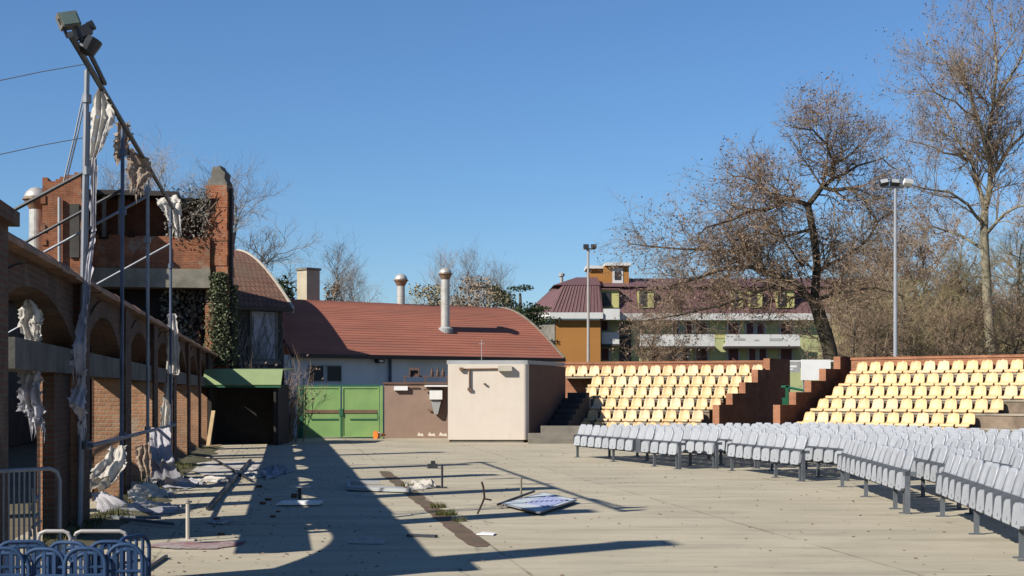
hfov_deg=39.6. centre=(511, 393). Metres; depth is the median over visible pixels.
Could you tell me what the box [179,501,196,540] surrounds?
stub post
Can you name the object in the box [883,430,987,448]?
seat row
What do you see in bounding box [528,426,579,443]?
stone steps
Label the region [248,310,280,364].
window frame
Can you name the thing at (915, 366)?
plastic seat
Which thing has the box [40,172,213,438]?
ruined house
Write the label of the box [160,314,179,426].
torn cloth
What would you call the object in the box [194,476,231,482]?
torn cloth
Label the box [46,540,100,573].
blue rack
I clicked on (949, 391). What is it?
plastic seat
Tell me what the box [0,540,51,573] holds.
blue rack
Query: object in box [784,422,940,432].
seat row
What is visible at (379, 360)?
wall lamp
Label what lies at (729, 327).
window frame
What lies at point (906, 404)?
plastic seat
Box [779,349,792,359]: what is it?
window frame
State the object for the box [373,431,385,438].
traffic cone
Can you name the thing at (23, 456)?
ground
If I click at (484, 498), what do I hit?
bent rod
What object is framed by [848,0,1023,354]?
plane tree
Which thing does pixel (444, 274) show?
metal chimney
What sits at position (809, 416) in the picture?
plastic seat
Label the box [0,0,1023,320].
sky
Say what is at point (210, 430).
timber plank
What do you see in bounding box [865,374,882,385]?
plastic seat
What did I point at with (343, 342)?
long hall
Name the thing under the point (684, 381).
plastic seat
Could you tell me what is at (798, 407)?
side wall
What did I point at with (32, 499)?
crowd barrier
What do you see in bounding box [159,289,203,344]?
creeper
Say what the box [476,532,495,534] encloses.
paper scrap
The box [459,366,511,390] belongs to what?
lamp pipe
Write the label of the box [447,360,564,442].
kiosk
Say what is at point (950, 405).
plastic seat
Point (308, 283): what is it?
masonry chimney
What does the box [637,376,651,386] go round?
plastic seat
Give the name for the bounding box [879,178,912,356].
light mast
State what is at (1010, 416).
stand
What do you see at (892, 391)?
plastic seat
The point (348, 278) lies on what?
bare tree
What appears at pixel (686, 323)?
window frame
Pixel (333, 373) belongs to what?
window frame
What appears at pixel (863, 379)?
plastic seat
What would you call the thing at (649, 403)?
plastic seat
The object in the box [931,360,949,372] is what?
plastic seat
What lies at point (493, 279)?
bare tree
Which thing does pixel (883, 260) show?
bare tree
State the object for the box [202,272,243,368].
ivy
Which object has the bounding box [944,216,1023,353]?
bare tree
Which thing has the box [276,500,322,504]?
white board
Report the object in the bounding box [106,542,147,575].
blue rack
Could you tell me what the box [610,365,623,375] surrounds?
plastic seat
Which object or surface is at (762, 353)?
window frame
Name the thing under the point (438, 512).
grass
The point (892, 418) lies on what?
plastic seat
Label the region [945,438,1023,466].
seat row
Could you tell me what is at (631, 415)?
plastic seat
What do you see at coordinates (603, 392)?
plastic seat
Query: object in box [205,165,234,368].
brick pillar
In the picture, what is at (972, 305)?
wood
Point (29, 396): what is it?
torn cloth
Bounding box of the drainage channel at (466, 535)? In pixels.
[380,471,489,546]
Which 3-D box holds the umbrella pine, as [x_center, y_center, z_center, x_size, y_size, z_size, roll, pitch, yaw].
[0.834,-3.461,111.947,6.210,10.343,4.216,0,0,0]
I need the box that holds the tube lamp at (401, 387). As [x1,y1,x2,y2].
[394,386,419,389]
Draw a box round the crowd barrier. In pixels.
[0,466,61,573]
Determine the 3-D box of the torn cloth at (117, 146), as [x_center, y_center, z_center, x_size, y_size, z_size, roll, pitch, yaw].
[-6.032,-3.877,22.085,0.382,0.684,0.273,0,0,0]
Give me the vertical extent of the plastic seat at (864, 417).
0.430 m
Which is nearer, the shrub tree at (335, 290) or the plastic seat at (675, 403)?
the plastic seat at (675, 403)
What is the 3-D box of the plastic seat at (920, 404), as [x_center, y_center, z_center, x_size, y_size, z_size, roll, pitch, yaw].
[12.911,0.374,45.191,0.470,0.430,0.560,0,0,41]
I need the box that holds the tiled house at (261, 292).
[234,249,293,368]
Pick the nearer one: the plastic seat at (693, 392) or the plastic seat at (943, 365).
the plastic seat at (943, 365)
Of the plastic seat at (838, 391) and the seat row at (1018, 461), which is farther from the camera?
the plastic seat at (838, 391)
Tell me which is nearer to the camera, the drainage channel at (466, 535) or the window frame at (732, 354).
the drainage channel at (466, 535)
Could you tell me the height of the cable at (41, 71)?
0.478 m
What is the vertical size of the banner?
0.030 m
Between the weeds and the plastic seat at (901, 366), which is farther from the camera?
the plastic seat at (901, 366)
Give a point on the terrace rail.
(425, 377)
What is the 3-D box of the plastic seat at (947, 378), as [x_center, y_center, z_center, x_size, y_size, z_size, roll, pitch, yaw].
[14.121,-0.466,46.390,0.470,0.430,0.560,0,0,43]
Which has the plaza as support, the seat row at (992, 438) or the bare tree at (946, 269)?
the seat row at (992, 438)
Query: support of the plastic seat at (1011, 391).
on the stand at (1010, 416)
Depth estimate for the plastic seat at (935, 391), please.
45.88 m
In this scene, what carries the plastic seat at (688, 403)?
on the stand at (576, 384)
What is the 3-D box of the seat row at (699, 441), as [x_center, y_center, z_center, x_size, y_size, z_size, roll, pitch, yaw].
[3.645,1.255,35.265,0.281,0.891,6.515,0,0,-18]
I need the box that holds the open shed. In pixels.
[202,369,293,444]
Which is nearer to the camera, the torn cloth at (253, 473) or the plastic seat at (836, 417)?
the torn cloth at (253, 473)
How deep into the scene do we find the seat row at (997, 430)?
32.41 m
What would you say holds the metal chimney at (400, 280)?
on the long hall
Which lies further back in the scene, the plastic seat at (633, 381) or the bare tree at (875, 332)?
the bare tree at (875, 332)
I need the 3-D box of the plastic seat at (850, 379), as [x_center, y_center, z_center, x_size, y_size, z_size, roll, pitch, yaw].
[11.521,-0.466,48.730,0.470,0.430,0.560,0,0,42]
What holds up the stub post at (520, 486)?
on the plaza
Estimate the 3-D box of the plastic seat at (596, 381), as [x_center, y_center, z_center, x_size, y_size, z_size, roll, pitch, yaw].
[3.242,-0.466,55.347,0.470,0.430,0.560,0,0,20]
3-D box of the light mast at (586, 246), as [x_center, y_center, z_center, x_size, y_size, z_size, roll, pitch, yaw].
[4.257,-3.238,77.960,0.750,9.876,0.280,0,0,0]
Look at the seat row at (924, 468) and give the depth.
22.90 m
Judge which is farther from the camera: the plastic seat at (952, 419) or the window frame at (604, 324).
the window frame at (604, 324)
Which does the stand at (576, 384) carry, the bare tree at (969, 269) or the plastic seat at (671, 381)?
the plastic seat at (671, 381)
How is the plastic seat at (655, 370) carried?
on the stand at (576, 384)
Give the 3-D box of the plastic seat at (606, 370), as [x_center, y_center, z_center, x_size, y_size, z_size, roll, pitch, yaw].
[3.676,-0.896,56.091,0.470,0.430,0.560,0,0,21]
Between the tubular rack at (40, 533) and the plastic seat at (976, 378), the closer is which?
the tubular rack at (40, 533)
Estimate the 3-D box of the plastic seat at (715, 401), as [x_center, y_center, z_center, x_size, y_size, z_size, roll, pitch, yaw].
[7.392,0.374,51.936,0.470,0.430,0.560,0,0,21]
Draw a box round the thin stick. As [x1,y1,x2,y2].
[151,555,167,567]
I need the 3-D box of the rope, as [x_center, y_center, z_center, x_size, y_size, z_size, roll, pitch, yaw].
[-5.562,-3.248,18.046,0.326,1.129,0.103,0,0,10]
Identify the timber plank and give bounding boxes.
[205,411,221,446]
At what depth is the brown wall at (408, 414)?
54.00 m
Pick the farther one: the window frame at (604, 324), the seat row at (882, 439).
the window frame at (604, 324)
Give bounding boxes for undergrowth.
[800,264,1023,357]
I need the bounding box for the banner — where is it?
[144,540,246,548]
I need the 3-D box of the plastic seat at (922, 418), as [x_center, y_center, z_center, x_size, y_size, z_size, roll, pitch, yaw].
[12.691,0.804,44.245,0.470,0.430,0.560,0,0,42]
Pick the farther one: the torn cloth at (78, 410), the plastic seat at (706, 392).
the plastic seat at (706, 392)
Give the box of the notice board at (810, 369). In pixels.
[801,360,830,388]
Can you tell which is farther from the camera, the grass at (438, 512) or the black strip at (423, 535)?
the grass at (438, 512)
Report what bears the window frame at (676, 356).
in the apartment building
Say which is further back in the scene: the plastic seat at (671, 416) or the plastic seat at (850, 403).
the plastic seat at (671, 416)
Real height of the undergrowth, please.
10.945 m
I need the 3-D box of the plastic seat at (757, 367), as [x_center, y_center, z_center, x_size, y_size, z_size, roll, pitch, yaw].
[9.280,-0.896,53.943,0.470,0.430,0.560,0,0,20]
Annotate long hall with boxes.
[282,299,565,435]
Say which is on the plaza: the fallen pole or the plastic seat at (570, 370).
the fallen pole
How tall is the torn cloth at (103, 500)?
0.316 m
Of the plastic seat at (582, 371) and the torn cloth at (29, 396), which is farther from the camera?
the plastic seat at (582, 371)
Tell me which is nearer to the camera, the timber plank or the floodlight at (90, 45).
the floodlight at (90, 45)
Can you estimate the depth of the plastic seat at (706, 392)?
53.09 m
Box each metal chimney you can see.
[22,187,41,250]
[393,274,407,303]
[438,268,452,332]
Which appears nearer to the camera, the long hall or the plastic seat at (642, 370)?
the plastic seat at (642, 370)
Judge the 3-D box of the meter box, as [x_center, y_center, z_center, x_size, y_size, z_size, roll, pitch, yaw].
[-2.883,0.231,53.780,0.917,1.100,0.400,0,0,0]
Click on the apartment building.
(566, 301)
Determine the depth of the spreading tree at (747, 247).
65.06 m
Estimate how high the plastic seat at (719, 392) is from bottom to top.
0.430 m
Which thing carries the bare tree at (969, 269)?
on the ground at (23, 456)
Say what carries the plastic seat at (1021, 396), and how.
on the stand at (1010, 416)
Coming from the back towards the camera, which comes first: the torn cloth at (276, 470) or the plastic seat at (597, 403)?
the plastic seat at (597, 403)
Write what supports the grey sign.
on the plaza
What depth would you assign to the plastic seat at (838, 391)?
48.23 m
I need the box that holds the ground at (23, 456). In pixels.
[8,439,91,539]
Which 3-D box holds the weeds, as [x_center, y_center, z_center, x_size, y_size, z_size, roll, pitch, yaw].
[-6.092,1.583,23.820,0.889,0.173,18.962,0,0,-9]
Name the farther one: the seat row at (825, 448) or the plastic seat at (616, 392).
the plastic seat at (616, 392)
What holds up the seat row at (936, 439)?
on the plaza
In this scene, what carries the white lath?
on the plaza
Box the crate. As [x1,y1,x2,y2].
[409,368,419,375]
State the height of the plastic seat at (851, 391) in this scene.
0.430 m
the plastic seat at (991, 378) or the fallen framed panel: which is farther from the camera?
the plastic seat at (991, 378)
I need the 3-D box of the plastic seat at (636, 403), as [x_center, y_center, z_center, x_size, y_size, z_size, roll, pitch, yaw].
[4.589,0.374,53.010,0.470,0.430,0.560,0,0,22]
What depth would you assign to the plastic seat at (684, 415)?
51.65 m
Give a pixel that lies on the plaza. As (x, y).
(555, 542)
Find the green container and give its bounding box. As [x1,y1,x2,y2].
[781,385,803,404]
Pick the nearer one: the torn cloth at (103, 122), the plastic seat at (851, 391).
the torn cloth at (103, 122)
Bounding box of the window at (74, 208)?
[70,204,78,257]
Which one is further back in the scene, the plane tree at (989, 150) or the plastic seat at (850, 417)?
the plane tree at (989, 150)
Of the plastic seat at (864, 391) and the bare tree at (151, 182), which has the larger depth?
the bare tree at (151, 182)
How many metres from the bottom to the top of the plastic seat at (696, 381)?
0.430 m
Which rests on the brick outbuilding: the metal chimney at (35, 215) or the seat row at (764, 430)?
the metal chimney at (35, 215)
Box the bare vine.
[237,312,293,384]
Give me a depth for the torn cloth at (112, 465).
20.05 m
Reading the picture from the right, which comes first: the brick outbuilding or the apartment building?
the apartment building
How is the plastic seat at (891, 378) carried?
on the stand at (1010, 416)
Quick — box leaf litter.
[104,444,1004,575]
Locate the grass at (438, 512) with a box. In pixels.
[400,481,466,521]
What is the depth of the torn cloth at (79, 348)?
16.84 m
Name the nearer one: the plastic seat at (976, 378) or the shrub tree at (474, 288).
the plastic seat at (976, 378)
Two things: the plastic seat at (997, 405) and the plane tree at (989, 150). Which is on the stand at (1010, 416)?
the plastic seat at (997, 405)
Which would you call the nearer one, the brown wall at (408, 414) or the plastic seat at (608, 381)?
the brown wall at (408, 414)
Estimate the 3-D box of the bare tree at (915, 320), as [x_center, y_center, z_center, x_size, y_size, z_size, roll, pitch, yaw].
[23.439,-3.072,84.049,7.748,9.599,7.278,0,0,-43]
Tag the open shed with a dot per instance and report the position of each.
(249, 406)
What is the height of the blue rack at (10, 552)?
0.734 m
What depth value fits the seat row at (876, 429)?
35.90 m
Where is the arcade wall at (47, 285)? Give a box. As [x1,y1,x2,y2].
[0,199,217,573]
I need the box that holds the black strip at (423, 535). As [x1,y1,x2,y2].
[406,534,437,537]
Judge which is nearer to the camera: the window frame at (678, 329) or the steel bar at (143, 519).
the steel bar at (143, 519)
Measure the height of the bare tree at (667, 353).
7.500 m
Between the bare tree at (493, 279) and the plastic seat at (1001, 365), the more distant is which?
the bare tree at (493, 279)
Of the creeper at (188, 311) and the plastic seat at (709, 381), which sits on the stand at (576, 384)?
the plastic seat at (709, 381)
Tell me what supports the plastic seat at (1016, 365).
on the stand at (1010, 416)
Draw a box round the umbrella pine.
[486,284,561,345]
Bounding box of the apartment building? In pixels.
[532,263,883,391]
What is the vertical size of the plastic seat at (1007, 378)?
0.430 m
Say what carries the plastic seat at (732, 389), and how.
on the stand at (576, 384)
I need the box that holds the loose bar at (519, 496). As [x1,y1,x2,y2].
[497,490,534,505]
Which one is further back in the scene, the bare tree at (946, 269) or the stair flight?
the bare tree at (946, 269)
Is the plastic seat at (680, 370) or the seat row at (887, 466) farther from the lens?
the plastic seat at (680, 370)
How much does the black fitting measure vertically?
0.170 m
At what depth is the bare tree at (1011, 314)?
77.80 m
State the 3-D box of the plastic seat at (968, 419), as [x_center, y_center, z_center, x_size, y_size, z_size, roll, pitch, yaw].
[13.805,0.804,43.242,0.470,0.430,0.560,0,0,43]
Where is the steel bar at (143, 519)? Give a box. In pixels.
[109,515,177,525]
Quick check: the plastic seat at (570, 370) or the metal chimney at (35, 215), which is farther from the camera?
the plastic seat at (570, 370)
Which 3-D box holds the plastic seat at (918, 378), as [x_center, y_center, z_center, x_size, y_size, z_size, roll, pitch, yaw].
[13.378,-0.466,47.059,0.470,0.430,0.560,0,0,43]
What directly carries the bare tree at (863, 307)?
on the ground at (23, 456)
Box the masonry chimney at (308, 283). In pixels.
[295,267,320,299]
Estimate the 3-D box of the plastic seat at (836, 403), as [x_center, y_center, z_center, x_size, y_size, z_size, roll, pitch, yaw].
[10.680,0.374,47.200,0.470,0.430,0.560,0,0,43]
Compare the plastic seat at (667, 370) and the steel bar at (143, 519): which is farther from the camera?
the plastic seat at (667, 370)
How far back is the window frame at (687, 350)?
140.30 m
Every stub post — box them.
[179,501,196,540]
[437,466,446,487]
[518,477,521,498]
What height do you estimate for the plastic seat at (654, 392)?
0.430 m
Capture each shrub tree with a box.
[323,280,340,300]
[408,283,440,304]
[450,274,495,306]
[482,283,513,309]
[513,301,548,328]
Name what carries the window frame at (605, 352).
in the apartment building
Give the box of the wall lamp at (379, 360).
[375,359,384,362]
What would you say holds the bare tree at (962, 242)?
on the ground at (23, 456)
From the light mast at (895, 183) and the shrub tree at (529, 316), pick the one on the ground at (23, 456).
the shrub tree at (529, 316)
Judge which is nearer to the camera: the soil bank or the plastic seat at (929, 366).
the soil bank
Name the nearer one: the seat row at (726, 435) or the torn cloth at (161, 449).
the torn cloth at (161, 449)
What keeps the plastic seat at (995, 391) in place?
on the stand at (1010, 416)
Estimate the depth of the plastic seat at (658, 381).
54.62 m
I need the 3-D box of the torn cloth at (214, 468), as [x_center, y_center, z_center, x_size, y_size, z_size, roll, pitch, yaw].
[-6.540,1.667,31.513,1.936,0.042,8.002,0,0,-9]
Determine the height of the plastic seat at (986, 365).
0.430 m
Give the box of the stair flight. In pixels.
[550,393,588,425]
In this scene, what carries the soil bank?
on the plaza
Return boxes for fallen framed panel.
[502,492,576,513]
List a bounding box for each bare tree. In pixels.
[79,146,132,189]
[100,119,266,233]
[161,148,333,298]
[293,227,377,301]
[330,254,386,302]
[394,286,474,306]
[413,233,472,305]
[442,233,488,305]
[450,271,501,306]
[470,270,521,306]
[475,252,520,307]
[613,299,703,361]
[782,253,924,386]
[799,221,950,352]
[807,210,967,329]
[816,298,929,359]
[842,271,971,356]
[860,191,1000,342]
[876,238,1007,355]
[890,286,1023,356]
[900,223,1022,355]
[901,198,1012,302]
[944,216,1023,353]
[954,272,1023,354]
[973,182,1023,323]
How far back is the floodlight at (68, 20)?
15.78 m
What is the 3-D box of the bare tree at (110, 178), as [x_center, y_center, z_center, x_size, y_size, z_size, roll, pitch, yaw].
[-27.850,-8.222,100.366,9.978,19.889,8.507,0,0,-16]
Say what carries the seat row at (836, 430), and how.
on the plaza
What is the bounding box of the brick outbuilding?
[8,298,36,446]
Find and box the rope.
[63,93,83,180]
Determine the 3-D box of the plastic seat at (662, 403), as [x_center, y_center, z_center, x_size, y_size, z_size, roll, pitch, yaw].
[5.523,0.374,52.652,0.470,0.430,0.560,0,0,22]
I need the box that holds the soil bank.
[41,446,223,560]
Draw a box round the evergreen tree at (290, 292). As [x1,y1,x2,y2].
[278,275,296,298]
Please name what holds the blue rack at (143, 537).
on the plaza
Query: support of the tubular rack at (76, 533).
on the plaza
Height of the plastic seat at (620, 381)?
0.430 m
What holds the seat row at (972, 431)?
on the plaza
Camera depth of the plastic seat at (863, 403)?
46.65 m
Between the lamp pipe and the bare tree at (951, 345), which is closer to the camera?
the lamp pipe
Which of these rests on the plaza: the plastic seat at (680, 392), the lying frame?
the lying frame
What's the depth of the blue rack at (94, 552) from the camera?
8.99 m
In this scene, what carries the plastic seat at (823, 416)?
on the stand at (1010, 416)
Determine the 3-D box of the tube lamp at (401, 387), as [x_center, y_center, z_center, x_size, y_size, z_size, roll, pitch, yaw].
[-3.990,-0.202,53.920,0.960,0.160,0.120,0,0,0]
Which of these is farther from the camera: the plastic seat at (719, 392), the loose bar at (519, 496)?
the plastic seat at (719, 392)
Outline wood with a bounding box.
[832,298,1023,341]
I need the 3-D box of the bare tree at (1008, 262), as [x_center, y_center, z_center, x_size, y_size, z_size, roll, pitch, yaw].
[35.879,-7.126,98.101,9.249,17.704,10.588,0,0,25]
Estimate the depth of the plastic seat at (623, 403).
53.37 m
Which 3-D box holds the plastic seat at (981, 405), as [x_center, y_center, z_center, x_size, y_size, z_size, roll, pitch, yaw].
[14.398,0.374,43.853,0.470,0.430,0.560,0,0,41]
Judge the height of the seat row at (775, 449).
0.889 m
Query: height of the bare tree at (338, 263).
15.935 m
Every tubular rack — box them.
[37,529,71,565]
[72,529,127,575]
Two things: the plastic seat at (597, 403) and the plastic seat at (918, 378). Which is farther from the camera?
the plastic seat at (597, 403)
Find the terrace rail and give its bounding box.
[404,376,447,381]
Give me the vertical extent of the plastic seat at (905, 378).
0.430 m
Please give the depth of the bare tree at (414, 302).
104.52 m
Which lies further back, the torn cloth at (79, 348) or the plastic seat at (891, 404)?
the plastic seat at (891, 404)
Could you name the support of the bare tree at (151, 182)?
on the ground at (23, 456)
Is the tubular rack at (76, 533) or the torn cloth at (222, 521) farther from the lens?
the torn cloth at (222, 521)
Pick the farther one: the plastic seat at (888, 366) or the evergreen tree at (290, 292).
the evergreen tree at (290, 292)
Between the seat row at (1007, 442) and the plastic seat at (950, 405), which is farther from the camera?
the plastic seat at (950, 405)
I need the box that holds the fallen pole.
[206,456,251,509]
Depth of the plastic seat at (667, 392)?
53.62 m
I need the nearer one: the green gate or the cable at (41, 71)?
the cable at (41, 71)
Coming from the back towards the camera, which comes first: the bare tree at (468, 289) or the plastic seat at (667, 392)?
the bare tree at (468, 289)
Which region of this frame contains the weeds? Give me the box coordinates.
[41,459,201,553]
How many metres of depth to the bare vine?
56.58 m
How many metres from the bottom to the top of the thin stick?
0.025 m
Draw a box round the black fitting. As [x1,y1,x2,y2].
[427,461,437,468]
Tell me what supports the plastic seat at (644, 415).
on the stand at (576, 384)
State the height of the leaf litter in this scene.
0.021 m
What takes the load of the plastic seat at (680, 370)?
on the stand at (576, 384)
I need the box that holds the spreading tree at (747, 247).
[585,67,963,368]
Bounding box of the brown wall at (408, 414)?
[383,382,447,437]
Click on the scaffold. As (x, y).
(85, 174)
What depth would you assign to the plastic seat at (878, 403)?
46.31 m
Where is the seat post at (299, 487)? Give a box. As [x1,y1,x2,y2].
[290,485,309,499]
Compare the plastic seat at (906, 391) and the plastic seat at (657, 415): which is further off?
the plastic seat at (657, 415)
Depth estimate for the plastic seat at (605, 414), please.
52.73 m
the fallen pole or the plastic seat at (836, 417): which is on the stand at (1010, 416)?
the plastic seat at (836, 417)
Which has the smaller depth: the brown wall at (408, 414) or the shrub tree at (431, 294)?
the brown wall at (408, 414)
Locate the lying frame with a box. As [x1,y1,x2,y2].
[346,480,410,491]
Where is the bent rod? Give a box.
[476,481,491,513]
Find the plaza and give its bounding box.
[10,436,1023,575]
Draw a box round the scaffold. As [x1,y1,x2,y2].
[8,31,175,525]
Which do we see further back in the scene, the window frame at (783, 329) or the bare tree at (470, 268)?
the bare tree at (470, 268)
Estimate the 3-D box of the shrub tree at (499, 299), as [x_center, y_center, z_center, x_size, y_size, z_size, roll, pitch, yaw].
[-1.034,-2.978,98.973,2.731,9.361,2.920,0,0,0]
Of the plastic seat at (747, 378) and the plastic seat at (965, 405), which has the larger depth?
the plastic seat at (747, 378)
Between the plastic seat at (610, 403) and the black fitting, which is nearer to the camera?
the black fitting
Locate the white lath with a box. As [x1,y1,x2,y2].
[348,536,384,543]
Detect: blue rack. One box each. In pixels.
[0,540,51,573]
[0,546,30,575]
[24,547,71,575]
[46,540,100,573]
[63,546,111,575]
[87,540,133,575]
[97,534,150,575]
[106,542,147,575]
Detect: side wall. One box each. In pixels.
[713,358,789,425]
[773,356,852,424]
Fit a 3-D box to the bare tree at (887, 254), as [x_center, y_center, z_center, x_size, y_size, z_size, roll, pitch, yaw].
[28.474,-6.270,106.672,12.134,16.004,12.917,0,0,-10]
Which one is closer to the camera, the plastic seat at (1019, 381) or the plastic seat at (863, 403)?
the plastic seat at (1019, 381)
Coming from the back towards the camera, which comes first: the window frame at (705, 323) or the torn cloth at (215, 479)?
the window frame at (705, 323)
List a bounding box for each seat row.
[573,424,684,468]
[606,424,721,468]
[634,423,761,468]
[665,423,797,467]
[697,423,832,466]
[723,423,872,462]
[727,431,809,481]
[755,422,907,432]
[767,430,851,480]
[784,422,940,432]
[805,430,901,475]
[809,422,979,432]
[837,438,916,513]
[846,430,945,460]
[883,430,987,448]
[895,438,980,514]
[914,429,1023,443]
[935,453,1023,560]
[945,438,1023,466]
[952,429,1023,437]
[988,429,1023,434]
[995,438,1023,449]
[1011,453,1023,469]
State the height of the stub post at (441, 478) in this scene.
0.400 m
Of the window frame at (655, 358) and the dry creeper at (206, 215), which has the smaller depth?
the dry creeper at (206, 215)
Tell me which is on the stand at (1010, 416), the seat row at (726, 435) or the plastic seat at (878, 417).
the plastic seat at (878, 417)
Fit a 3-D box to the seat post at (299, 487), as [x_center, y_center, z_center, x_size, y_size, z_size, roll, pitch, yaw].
[-3.340,1.562,22.445,0.280,0.215,0.240,0,0,0]
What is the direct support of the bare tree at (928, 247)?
on the ground at (23, 456)
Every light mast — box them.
[583,244,596,361]
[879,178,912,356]
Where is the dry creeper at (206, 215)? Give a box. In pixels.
[163,179,216,243]
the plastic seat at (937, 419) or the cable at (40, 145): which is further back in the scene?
the plastic seat at (937, 419)
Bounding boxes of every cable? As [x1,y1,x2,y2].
[0,64,83,80]
[0,137,82,154]
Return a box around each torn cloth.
[16,371,45,440]
[17,300,43,341]
[67,367,87,438]
[70,157,97,391]
[90,88,115,177]
[90,445,126,493]
[92,490,180,514]
[113,121,133,166]
[125,148,153,202]
[127,482,176,502]
[134,441,151,481]
[149,427,205,488]
[156,195,181,236]
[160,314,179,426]
[191,461,262,479]
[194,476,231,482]
[206,518,233,523]
[237,467,266,478]
[262,463,294,478]
[404,479,440,489]
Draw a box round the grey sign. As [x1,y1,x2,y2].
[790,360,833,371]
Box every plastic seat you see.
[565,366,575,375]
[574,366,586,375]
[583,409,597,420]
[586,366,599,375]
[586,387,596,397]
[588,376,601,386]
[589,398,602,408]
[593,421,603,426]
[594,387,608,397]
[596,409,610,420]
[598,366,611,375]
[600,376,613,386]
[601,398,615,408]
[607,387,621,397]
[609,410,623,420]
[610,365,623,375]
[612,376,626,386]
[614,398,628,408]
[620,387,633,397]
[622,365,635,375]
[622,410,636,421]
[625,376,638,386]
[627,398,641,409]
[633,387,646,397]
[635,365,647,375]
[635,410,649,421]
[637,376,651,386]
[640,398,654,409]
[645,387,659,397]
[647,365,660,375]
[648,410,662,421]
[650,376,663,386]
[653,398,667,409]
[658,387,672,397]
[660,365,672,375]
[662,410,676,421]
[663,376,676,386]
[667,398,680,409]
[671,387,685,397]
[672,365,685,375]
[675,376,689,386]
[675,410,689,421]
[680,398,693,409]
[685,365,698,375]
[685,387,698,397]
[689,376,702,386]
[689,410,703,421]
[693,398,707,409]
[697,365,710,375]
[698,387,711,397]
[702,376,715,386]
[707,398,720,409]
[710,365,723,375]
[711,387,724,397]
[714,376,728,386]
[723,365,736,375]
[724,387,737,397]
[728,376,741,386]
[736,365,749,375]
[744,375,750,381]
[749,364,762,374]
[796,411,814,423]
[810,398,828,410]
[815,411,828,422]
[824,398,841,410]
[824,412,841,423]
[825,386,843,398]
[837,398,855,411]
[838,374,855,385]
[838,412,855,423]
[839,386,856,398]
[850,362,867,373]
[851,374,869,385]
[851,398,869,411]
[852,386,870,398]
[852,412,869,424]
[863,362,880,373]
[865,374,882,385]
[865,398,883,411]
[865,412,884,425]
[866,386,883,398]
[876,361,893,373]
[878,373,896,385]
[879,399,897,411]
[880,386,897,398]
[880,412,898,425]
[889,361,907,373]
[892,373,910,385]
[893,399,911,411]
[894,386,912,398]
[894,412,913,425]
[903,361,920,372]
[906,373,924,385]
[908,386,926,398]
[908,399,926,411]
[909,412,928,426]
[917,361,934,372]
[921,373,938,385]
[922,386,941,398]
[923,399,941,411]
[924,413,943,426]
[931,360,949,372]
[935,373,953,385]
[937,385,955,398]
[938,399,956,412]
[939,413,959,426]
[945,360,963,372]
[949,373,967,385]
[952,385,970,398]
[953,399,971,412]
[955,413,974,426]
[960,360,977,372]
[964,372,982,385]
[967,385,986,398]
[968,399,987,412]
[974,360,992,372]
[979,372,997,385]
[982,385,1001,398]
[984,399,1003,412]
[989,359,1007,372]
[994,372,1013,385]
[998,385,1017,398]
[1004,359,1022,371]
[1010,372,1023,385]
[1014,386,1023,398]
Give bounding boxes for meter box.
[424,385,447,413]
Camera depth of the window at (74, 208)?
50.85 m
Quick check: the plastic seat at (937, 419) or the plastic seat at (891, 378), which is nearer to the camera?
the plastic seat at (937, 419)
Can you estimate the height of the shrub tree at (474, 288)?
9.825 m
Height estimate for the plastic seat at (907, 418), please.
0.430 m
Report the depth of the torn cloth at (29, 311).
15.40 m
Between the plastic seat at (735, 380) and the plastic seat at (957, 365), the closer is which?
the plastic seat at (957, 365)
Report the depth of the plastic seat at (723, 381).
53.72 m
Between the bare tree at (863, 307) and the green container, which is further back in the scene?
the bare tree at (863, 307)
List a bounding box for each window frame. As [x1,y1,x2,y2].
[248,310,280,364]
[308,365,323,381]
[326,365,341,381]
[601,320,608,330]
[601,347,609,360]
[653,350,663,360]
[668,349,677,360]
[671,322,679,333]
[680,349,688,360]
[683,321,692,333]
[694,322,708,333]
[695,349,708,360]
[727,322,739,333]
[727,349,739,360]
[745,322,754,333]
[747,349,756,359]
[755,322,765,333]
[758,349,767,359]
[779,322,792,333]
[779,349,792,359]
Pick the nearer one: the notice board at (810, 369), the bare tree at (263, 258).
the notice board at (810, 369)
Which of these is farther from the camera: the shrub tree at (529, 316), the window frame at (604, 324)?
the window frame at (604, 324)
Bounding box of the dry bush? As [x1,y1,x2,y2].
[245,350,336,441]
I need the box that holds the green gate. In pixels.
[297,385,382,437]
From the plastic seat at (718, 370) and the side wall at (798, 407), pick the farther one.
the plastic seat at (718, 370)
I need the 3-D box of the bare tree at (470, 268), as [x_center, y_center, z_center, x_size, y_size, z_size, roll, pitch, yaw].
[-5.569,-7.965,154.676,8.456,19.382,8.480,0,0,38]
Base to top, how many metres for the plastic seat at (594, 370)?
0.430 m
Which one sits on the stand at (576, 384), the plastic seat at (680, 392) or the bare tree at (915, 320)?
the plastic seat at (680, 392)
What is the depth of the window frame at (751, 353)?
140.30 m
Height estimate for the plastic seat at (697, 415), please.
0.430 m
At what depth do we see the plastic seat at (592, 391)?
54.72 m
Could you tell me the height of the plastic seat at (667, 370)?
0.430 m
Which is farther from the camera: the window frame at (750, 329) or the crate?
the window frame at (750, 329)
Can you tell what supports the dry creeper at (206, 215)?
on the ruined house at (191, 270)
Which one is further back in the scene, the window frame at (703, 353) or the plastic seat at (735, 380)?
the window frame at (703, 353)
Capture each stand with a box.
[563,360,762,425]
[814,354,1023,432]
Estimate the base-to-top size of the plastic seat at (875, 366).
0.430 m
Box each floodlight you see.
[55,10,83,39]
[72,20,101,56]
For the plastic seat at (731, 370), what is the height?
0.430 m
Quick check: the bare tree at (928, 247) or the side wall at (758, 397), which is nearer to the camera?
the side wall at (758, 397)
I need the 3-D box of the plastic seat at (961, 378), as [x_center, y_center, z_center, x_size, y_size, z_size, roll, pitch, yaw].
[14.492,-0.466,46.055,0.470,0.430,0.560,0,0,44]

